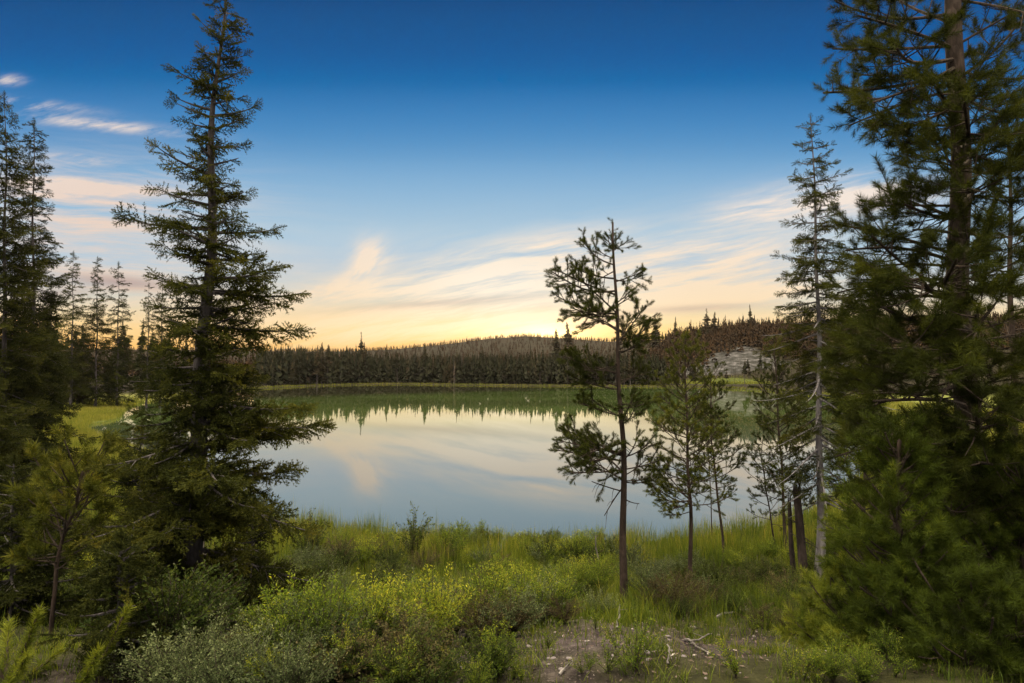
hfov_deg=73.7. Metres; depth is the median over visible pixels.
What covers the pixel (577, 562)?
willow bush
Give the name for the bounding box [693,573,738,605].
dark shrub
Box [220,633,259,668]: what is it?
silvery shrub
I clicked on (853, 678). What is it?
willow shoot
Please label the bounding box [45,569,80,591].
dark shrub
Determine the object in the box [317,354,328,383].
conifer
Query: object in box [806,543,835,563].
dark shrub
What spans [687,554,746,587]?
dark shrub
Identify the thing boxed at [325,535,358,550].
reddish shrub
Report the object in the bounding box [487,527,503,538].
willow bush
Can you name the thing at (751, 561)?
dark shrub
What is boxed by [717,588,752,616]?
dark shrub
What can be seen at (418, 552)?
reddish shrub
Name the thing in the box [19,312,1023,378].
hillside forest
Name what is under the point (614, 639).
willow shoot
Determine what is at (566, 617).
reddish shrub
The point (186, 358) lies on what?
conifer
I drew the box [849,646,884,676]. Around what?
willow shoot
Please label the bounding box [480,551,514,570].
reddish shrub
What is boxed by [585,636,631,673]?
willow shoot
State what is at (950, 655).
willow bush
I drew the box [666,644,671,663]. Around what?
fallen stick
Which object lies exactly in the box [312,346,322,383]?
conifer
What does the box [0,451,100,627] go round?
young spruce
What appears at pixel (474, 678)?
willow bush
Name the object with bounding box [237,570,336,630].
willow bush
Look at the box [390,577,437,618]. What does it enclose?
willow bush
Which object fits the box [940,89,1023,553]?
lodgepole pine
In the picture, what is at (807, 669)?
willow shoot
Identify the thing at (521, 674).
willow shoot
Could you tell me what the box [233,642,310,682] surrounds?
silvery shrub
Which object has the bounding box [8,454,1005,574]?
shore sedge
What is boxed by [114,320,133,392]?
conifer
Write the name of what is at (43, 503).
bent pine
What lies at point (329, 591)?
willow bush
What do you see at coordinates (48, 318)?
spruce tree
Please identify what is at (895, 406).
shore grass
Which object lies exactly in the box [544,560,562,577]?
willow bush
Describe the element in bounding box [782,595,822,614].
dark shrub
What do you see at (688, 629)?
willow shoot
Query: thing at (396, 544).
silvery shrub
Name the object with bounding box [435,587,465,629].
willow bush
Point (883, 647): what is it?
willow bush
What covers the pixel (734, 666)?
willow shoot
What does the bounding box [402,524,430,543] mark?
dark shrub
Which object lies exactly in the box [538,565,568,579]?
silvery shrub
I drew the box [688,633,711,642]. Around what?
fallen stick
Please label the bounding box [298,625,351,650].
silvery shrub
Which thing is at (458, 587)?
silvery shrub
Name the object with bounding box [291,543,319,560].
dark shrub
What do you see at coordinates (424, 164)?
sky
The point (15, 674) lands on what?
young pine
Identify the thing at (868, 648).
willow bush
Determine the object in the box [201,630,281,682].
silvery shrub
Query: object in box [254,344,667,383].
shore forest
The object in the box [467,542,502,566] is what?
silvery shrub
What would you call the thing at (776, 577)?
reddish shrub
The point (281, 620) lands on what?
willow bush
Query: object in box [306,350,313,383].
conifer
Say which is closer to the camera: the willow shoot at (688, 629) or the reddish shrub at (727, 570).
the willow shoot at (688, 629)
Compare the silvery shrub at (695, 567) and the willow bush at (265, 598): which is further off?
the silvery shrub at (695, 567)
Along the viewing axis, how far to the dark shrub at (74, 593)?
6.33 m
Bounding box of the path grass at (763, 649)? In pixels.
[0,604,1022,682]
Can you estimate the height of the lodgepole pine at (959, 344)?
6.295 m
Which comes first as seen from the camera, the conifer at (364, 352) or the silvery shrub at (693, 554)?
the silvery shrub at (693, 554)
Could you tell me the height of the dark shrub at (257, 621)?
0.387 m
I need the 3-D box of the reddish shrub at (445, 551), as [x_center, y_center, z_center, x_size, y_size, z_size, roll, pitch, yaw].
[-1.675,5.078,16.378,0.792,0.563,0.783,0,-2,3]
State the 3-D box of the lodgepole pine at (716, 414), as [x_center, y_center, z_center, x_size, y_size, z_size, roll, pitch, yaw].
[5.209,3.128,17.467,1.727,5.324,1.657,0,-2,0]
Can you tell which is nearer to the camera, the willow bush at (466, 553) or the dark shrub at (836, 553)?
the dark shrub at (836, 553)
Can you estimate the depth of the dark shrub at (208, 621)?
3.94 m
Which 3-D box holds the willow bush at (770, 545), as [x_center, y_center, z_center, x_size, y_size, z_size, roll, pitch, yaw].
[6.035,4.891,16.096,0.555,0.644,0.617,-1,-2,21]
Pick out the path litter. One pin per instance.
(705, 673)
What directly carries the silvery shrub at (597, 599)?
on the ground at (752, 670)
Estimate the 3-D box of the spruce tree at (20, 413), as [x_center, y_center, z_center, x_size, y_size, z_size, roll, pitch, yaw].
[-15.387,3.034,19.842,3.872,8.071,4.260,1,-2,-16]
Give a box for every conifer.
[66,333,90,404]
[78,325,93,376]
[103,337,130,383]
[104,342,120,398]
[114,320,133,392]
[130,318,149,389]
[135,329,158,395]
[176,342,192,390]
[268,363,276,386]
[288,349,297,385]
[291,353,302,384]
[298,346,304,384]
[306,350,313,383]
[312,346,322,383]
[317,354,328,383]
[319,342,324,360]
[323,346,332,383]
[338,348,348,372]
[343,348,354,382]
[354,333,363,362]
[361,342,369,373]
[392,350,400,382]
[416,343,431,382]
[421,356,427,381]
[435,352,442,378]
[442,366,446,383]
[446,357,454,381]
[452,350,460,382]
[455,353,463,382]
[463,357,472,382]
[475,356,484,382]
[479,347,485,382]
[500,360,505,383]
[514,366,518,384]
[536,355,543,371]
[547,364,551,383]
[549,330,559,358]
[558,322,577,358]
[570,367,575,382]
[613,353,615,383]
[620,354,627,384]
[627,355,633,384]
[648,317,661,349]
[701,309,711,335]
[710,313,717,332]
[742,361,747,385]
[747,306,752,327]
[797,351,805,386]
[804,350,816,387]
[807,371,816,387]
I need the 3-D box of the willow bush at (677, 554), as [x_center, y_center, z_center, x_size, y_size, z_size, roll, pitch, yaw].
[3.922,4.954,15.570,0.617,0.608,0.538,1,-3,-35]
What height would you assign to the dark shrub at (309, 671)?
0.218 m
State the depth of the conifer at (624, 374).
201.31 m
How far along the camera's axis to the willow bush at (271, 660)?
3.15 m
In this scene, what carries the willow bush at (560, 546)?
on the ground at (752, 670)
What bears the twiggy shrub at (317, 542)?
on the ground at (752, 670)
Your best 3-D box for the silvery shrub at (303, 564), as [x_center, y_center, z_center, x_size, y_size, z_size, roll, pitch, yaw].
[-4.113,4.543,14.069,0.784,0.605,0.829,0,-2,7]
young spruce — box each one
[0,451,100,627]
[18,481,115,575]
[24,527,180,682]
[55,423,217,624]
[222,497,294,617]
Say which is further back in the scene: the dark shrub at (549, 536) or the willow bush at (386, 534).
the dark shrub at (549, 536)
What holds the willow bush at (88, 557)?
on the ground at (752, 670)
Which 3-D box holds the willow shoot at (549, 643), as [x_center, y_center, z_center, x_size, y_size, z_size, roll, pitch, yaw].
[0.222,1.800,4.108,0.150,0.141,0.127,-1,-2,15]
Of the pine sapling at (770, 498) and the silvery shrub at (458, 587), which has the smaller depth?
the silvery shrub at (458, 587)
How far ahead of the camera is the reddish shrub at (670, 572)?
11.60 m
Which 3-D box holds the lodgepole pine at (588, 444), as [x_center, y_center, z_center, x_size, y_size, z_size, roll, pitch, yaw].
[1.125,0.948,8.274,1.435,5.042,1.656,-1,-2,30]
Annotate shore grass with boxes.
[104,375,915,408]
[812,401,1023,513]
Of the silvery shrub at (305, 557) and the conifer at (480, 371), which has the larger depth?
the conifer at (480, 371)
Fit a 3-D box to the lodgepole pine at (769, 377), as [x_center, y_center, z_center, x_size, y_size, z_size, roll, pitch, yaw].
[6.661,2.765,16.999,1.631,5.597,1.655,1,-2,-26]
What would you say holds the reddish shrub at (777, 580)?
on the ground at (752, 670)
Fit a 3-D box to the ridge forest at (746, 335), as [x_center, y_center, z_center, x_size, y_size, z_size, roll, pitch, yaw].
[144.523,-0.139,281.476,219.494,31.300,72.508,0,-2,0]
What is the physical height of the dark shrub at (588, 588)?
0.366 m
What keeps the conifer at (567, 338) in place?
on the ground at (752, 670)
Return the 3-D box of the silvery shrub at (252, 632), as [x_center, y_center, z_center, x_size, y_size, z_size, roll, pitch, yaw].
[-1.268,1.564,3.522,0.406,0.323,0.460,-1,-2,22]
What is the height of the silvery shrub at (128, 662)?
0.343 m
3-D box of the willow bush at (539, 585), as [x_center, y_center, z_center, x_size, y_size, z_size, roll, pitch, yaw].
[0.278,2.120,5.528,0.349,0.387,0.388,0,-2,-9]
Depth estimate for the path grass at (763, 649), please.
3.91 m
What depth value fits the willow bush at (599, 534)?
22.97 m
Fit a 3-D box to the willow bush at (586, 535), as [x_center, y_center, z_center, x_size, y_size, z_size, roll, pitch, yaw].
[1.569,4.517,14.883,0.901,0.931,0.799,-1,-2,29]
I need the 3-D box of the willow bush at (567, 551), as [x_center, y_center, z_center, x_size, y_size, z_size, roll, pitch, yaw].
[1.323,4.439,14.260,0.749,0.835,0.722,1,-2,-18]
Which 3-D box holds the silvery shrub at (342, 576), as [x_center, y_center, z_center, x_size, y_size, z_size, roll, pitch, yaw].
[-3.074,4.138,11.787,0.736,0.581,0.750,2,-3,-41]
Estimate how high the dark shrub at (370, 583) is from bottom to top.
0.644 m
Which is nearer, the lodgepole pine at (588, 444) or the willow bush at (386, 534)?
the lodgepole pine at (588, 444)
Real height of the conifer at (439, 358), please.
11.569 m
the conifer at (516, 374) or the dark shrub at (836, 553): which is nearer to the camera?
the dark shrub at (836, 553)
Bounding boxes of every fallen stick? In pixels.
[558,659,573,674]
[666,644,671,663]
[684,638,706,651]
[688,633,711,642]
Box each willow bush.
[69,552,100,573]
[74,553,98,572]
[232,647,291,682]
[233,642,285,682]
[236,592,324,652]
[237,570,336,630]
[246,580,304,622]
[285,575,364,610]
[286,570,378,640]
[296,521,315,548]
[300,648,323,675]
[313,531,332,553]
[323,622,383,681]
[328,565,425,635]
[333,527,359,545]
[334,580,409,630]
[350,529,379,568]
[368,635,425,682]
[375,570,440,609]
[376,526,396,544]
[386,530,416,549]
[386,531,410,548]
[389,579,436,610]
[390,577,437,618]
[392,562,478,639]
[426,523,461,560]
[434,520,459,534]
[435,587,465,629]
[438,647,469,681]
[440,527,469,558]
[448,517,471,534]
[451,588,502,638]
[454,524,474,540]
[455,651,494,682]
[458,562,518,612]
[460,544,479,565]
[467,517,492,538]
[471,560,536,614]
[471,615,529,679]
[480,554,509,578]
[485,552,520,579]
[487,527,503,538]
[487,561,540,587]
[503,554,523,572]
[506,559,556,604]
[512,528,543,557]
[524,579,564,624]
[530,568,580,622]
[534,561,591,606]
[538,543,564,565]
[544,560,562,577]
[550,555,592,585]
[554,529,592,556]
[559,534,590,563]
[566,553,590,572]
[568,528,600,556]
[569,559,604,593]
[574,526,606,556]
[574,552,602,566]
[583,553,618,591]
[590,525,607,537]
[596,559,616,574]
[600,549,618,566]
[673,549,687,562]
[718,545,736,562]
[724,547,744,567]
[743,542,759,559]
[757,537,779,558]
[775,539,797,564]
[803,643,827,667]
[809,640,852,682]
[844,645,885,682]
[846,638,883,664]
[865,621,905,659]
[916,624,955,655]
[931,635,964,662]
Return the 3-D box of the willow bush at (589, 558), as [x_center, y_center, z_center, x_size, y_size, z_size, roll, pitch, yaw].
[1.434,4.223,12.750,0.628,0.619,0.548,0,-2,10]
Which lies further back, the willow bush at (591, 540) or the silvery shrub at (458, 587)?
the willow bush at (591, 540)
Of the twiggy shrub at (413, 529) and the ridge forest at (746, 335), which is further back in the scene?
the ridge forest at (746, 335)
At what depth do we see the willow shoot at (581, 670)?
3.50 m
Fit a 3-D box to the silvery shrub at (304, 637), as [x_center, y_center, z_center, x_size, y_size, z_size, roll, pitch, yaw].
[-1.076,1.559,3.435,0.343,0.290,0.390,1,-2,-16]
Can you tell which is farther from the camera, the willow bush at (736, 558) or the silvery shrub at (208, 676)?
the willow bush at (736, 558)
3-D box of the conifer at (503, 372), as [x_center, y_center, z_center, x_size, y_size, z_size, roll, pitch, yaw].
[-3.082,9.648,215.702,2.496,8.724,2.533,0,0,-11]
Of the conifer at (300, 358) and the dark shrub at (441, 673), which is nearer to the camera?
the dark shrub at (441, 673)
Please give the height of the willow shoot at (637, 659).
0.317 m
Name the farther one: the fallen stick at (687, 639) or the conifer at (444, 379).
the conifer at (444, 379)
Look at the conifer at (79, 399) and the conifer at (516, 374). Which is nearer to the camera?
the conifer at (79, 399)
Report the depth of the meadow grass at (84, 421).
68.10 m
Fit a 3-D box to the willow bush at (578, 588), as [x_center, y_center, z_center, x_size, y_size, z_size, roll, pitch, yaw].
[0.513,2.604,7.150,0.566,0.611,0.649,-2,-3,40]
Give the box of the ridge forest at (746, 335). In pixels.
[626,307,1023,371]
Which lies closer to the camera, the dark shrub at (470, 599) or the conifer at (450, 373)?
the dark shrub at (470, 599)
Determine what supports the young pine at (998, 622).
on the ground at (752, 670)
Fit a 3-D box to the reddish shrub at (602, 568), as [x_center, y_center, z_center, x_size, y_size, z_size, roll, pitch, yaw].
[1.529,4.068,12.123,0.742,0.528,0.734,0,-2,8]
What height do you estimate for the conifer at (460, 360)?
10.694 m
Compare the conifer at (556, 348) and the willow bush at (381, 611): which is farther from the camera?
the conifer at (556, 348)
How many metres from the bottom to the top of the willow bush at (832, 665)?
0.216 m
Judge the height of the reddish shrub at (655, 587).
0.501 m
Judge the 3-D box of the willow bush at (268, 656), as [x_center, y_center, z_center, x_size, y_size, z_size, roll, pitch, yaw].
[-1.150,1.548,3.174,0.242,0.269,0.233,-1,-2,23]
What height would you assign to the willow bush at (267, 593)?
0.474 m
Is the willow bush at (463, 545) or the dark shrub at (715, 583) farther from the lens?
the willow bush at (463, 545)
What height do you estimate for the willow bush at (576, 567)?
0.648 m
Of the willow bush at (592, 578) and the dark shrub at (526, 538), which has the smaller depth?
the willow bush at (592, 578)
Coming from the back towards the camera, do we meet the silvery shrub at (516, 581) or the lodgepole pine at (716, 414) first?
the lodgepole pine at (716, 414)
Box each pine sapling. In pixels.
[691,424,730,539]
[741,418,788,542]
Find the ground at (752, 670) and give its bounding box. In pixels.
[0,336,1023,682]
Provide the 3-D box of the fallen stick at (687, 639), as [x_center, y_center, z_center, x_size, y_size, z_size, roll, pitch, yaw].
[1.123,1.878,4.212,0.040,0.125,0.466,0,-2,0]
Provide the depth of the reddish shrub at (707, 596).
9.96 m
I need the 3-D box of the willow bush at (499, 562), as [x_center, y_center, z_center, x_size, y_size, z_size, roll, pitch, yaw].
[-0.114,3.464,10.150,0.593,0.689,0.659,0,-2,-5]
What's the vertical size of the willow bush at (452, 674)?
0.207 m
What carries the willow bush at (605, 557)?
on the ground at (752, 670)
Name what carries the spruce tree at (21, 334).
on the ground at (752, 670)
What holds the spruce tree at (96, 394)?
on the ground at (752, 670)
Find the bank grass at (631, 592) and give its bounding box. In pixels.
[0,523,999,644]
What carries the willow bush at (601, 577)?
on the ground at (752, 670)
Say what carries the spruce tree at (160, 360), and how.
on the ground at (752, 670)
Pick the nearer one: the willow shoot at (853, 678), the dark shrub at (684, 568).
the willow shoot at (853, 678)
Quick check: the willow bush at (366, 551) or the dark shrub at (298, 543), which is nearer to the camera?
the willow bush at (366, 551)
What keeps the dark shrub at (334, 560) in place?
on the ground at (752, 670)
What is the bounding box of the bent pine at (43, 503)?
[0,421,129,636]
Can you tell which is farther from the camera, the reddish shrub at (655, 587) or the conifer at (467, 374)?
the conifer at (467, 374)
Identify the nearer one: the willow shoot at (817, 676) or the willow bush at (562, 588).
the willow shoot at (817, 676)
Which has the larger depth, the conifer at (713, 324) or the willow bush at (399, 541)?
the conifer at (713, 324)
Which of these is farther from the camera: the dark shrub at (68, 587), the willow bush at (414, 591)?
the dark shrub at (68, 587)
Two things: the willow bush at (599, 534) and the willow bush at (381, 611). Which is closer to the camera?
the willow bush at (381, 611)
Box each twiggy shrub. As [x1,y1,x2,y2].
[295,508,327,551]
[395,500,435,559]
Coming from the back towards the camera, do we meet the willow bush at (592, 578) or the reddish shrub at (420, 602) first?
the willow bush at (592, 578)
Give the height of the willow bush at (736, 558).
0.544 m
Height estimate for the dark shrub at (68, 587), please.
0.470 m
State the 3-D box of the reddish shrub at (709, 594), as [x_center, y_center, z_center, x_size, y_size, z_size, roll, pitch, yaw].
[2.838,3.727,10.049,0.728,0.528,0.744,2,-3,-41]
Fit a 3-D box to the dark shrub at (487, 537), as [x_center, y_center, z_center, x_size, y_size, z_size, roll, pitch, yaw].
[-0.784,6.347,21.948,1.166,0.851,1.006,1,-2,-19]
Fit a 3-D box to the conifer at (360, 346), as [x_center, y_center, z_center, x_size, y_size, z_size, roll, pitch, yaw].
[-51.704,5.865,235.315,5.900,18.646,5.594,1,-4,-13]
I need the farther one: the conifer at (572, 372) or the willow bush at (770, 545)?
the conifer at (572, 372)
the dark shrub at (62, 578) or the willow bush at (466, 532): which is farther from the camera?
the willow bush at (466, 532)
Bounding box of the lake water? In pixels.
[88,384,888,547]
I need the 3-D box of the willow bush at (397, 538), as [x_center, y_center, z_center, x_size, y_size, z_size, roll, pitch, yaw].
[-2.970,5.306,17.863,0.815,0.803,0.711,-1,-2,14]
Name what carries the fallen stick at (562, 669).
on the ground at (752, 670)
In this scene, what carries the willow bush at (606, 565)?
on the ground at (752, 670)
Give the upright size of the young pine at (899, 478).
1.832 m
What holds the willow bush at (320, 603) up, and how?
on the ground at (752, 670)
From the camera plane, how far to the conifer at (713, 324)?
291.94 m
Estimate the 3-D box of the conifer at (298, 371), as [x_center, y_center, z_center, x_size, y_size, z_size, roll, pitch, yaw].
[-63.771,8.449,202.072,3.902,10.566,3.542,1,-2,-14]
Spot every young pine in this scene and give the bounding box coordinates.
[0,601,65,682]
[33,602,135,682]
[771,549,917,654]
[810,357,891,594]
[811,517,1023,667]
[814,405,985,656]
[835,404,1022,602]
[853,534,1023,682]
[940,434,1023,596]
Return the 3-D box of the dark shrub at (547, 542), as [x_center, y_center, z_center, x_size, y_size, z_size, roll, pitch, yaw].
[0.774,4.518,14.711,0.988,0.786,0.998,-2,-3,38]
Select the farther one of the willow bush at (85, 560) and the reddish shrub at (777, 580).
the willow bush at (85, 560)
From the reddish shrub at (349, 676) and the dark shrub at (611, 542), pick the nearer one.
the reddish shrub at (349, 676)
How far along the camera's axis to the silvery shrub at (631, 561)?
12.97 m
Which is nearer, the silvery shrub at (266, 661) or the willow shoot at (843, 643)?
the silvery shrub at (266, 661)
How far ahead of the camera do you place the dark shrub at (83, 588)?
6.52 m
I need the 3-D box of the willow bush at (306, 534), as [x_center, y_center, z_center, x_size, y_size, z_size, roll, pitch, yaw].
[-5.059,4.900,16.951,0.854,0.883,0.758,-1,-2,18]
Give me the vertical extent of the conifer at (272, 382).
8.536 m
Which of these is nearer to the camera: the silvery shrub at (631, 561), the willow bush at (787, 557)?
the silvery shrub at (631, 561)
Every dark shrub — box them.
[27,559,81,596]
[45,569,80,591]
[45,572,87,603]
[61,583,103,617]
[74,566,101,609]
[78,550,246,652]
[82,559,249,638]
[140,567,244,641]
[174,569,256,645]
[227,596,320,654]
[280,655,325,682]
[288,534,324,550]
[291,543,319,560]
[294,627,370,682]
[299,554,343,581]
[300,552,350,577]
[303,618,380,673]
[310,556,343,571]
[317,539,364,568]
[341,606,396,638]
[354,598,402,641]
[354,612,413,651]
[356,562,406,591]
[358,626,450,682]
[358,646,414,682]
[360,553,431,598]
[369,540,409,568]
[373,548,411,574]
[374,561,416,580]
[375,611,459,666]
[399,635,478,682]
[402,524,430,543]
[445,619,528,679]
[458,582,515,625]
[473,528,501,545]
[511,531,545,543]
[524,533,567,558]
[527,538,561,562]
[532,528,564,543]
[551,532,605,571]
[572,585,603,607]
[596,534,618,556]
[658,594,697,619]
[664,560,695,580]
[679,553,714,572]
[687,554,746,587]
[688,564,721,584]
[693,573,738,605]
[694,558,730,575]
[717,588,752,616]
[732,564,771,590]
[738,553,772,573]
[747,557,792,590]
[761,556,804,580]
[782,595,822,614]
[787,598,822,614]
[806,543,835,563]
[807,558,834,577]
[826,537,869,558]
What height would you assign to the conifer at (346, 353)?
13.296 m
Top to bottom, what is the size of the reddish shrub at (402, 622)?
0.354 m
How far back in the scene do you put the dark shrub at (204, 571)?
3.98 m
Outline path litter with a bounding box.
[454,612,981,681]
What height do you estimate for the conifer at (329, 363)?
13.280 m
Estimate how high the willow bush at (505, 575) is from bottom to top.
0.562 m
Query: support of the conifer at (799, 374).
on the ground at (752, 670)
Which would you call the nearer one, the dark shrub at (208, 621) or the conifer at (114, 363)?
the dark shrub at (208, 621)
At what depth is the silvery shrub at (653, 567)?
11.36 m
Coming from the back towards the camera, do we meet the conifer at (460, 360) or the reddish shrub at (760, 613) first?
the conifer at (460, 360)
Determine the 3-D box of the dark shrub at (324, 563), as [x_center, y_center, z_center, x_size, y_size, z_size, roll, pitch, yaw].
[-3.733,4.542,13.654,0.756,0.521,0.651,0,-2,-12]
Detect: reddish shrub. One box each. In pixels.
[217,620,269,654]
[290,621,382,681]
[312,614,402,682]
[317,536,361,559]
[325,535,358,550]
[351,626,439,679]
[355,532,392,557]
[366,605,457,660]
[368,618,453,672]
[374,594,430,640]
[393,629,464,682]
[405,550,440,573]
[406,544,431,560]
[430,540,457,560]
[446,580,521,641]
[476,562,514,581]
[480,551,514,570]
[543,593,584,623]
[585,557,618,576]
[633,588,663,609]
[640,564,701,604]
[650,573,706,606]
[666,569,700,589]
[680,577,727,603]
[694,590,717,605]
[710,563,741,576]
[736,598,782,627]
[745,560,787,575]
[763,567,812,591]
[767,569,794,585]
[769,609,797,633]
[774,600,813,627]
[781,589,807,606]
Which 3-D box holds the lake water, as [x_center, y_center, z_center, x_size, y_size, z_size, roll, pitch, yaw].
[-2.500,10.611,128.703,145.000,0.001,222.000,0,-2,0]
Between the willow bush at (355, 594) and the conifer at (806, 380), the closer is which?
the willow bush at (355, 594)
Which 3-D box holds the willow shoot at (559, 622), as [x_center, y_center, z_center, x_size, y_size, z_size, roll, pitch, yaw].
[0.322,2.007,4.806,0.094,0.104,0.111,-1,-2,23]
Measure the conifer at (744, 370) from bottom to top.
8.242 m
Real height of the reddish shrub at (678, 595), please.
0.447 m
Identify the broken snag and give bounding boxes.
[787,495,795,573]
[790,482,816,578]
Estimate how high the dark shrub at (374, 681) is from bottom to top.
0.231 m
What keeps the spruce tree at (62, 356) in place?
on the ground at (752, 670)
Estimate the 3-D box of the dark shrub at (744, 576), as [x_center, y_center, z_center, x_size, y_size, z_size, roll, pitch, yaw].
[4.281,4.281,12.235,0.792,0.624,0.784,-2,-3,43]
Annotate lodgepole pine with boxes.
[543,217,665,606]
[642,328,739,581]
[682,361,749,554]
[746,341,825,549]
[806,0,1023,563]
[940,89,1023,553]
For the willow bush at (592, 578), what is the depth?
9.90 m
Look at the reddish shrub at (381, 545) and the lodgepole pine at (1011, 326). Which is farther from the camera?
the reddish shrub at (381, 545)
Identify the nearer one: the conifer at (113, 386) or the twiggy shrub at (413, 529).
the twiggy shrub at (413, 529)
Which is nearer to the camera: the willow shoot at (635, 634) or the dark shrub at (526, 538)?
the willow shoot at (635, 634)
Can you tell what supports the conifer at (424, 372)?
on the ground at (752, 670)
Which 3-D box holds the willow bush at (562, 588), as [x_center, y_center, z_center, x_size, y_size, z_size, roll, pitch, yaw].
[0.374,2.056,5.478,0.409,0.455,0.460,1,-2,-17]
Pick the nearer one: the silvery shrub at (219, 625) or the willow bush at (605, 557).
the silvery shrub at (219, 625)
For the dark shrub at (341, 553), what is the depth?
14.38 m
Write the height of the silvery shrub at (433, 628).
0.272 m
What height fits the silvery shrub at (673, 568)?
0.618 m
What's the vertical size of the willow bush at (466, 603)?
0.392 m
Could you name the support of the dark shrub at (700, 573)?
on the ground at (752, 670)
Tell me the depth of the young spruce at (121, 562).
3.46 m
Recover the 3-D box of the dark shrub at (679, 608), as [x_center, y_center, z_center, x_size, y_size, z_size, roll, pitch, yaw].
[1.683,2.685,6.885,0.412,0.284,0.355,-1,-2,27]
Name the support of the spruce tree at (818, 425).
on the ground at (752, 670)
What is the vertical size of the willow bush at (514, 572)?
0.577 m
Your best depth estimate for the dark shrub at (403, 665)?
3.28 m
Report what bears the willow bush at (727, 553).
on the ground at (752, 670)
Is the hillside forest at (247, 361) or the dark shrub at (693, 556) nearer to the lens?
the dark shrub at (693, 556)
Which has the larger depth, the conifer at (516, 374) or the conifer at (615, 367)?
the conifer at (516, 374)
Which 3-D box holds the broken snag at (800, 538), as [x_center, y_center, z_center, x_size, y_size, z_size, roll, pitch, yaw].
[5.603,3.766,13.237,0.359,2.206,0.677,0,-2,0]
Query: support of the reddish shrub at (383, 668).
on the ground at (752, 670)
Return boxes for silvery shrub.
[104,611,200,672]
[110,635,213,682]
[112,621,220,682]
[135,616,236,682]
[153,602,246,656]
[153,642,236,682]
[157,632,270,682]
[191,627,237,668]
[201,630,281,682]
[209,604,309,662]
[210,617,296,681]
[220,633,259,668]
[222,614,302,658]
[230,625,336,682]
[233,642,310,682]
[252,582,367,664]
[262,642,344,682]
[271,606,370,658]
[275,621,330,665]
[284,542,320,564]
[293,545,324,561]
[293,547,330,570]
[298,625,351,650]
[307,571,342,587]
[309,574,345,596]
[317,527,343,545]
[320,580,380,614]
[322,562,358,591]
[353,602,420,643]
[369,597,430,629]
[379,531,415,555]
[392,566,454,601]
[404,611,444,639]
[435,575,483,603]
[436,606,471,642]
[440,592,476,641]
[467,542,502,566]
[476,583,545,636]
[482,572,535,606]
[500,578,571,627]
[517,573,569,600]
[528,540,563,566]
[533,572,577,600]
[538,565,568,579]
[573,585,619,615]
[606,536,656,567]
[613,552,649,576]
[626,559,674,598]
[627,562,669,583]
[641,557,674,572]
[644,559,674,580]
[654,553,686,577]
[678,547,708,565]
[682,559,712,576]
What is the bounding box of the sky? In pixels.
[0,0,1023,350]
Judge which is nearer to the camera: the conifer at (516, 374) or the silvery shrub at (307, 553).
the silvery shrub at (307, 553)
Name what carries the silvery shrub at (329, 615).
on the ground at (752, 670)
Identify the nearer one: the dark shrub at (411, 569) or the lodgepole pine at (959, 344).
the lodgepole pine at (959, 344)
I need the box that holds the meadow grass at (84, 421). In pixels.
[15,399,173,506]
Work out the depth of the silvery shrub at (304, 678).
3.10 m
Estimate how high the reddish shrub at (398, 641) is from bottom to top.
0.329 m
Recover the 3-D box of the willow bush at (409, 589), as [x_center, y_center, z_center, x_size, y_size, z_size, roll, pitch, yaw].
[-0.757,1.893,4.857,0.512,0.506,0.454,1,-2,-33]
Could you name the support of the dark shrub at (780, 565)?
on the ground at (752, 670)
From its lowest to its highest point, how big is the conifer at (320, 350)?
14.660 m
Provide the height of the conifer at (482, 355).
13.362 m
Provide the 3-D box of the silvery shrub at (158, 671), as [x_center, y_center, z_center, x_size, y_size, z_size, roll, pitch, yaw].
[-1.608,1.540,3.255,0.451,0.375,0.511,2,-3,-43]
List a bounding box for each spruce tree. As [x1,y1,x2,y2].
[0,90,70,475]
[0,117,99,470]
[0,323,58,540]
[37,280,78,429]
[53,252,93,404]
[65,0,336,641]
[72,256,122,406]
[93,261,139,405]
[127,284,161,407]
[146,276,179,406]
[747,113,907,578]
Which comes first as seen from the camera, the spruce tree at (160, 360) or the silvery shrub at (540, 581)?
the silvery shrub at (540, 581)
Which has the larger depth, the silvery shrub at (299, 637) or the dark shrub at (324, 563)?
the dark shrub at (324, 563)
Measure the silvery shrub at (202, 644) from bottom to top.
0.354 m
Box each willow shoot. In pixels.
[506,659,525,680]
[511,659,525,679]
[540,630,559,648]
[552,619,563,630]
[568,653,591,673]
[583,651,598,667]
[585,611,600,628]
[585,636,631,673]
[598,625,628,648]
[605,613,663,672]
[614,655,632,676]
[623,649,635,666]
[625,631,647,643]
[682,623,692,635]
[711,636,744,677]
[745,613,762,633]
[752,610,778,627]
[777,648,803,677]
[788,646,826,680]
[793,645,842,682]
[818,631,843,653]
[820,630,860,663]
[840,657,870,682]
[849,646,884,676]
[873,633,906,664]
[879,655,916,677]

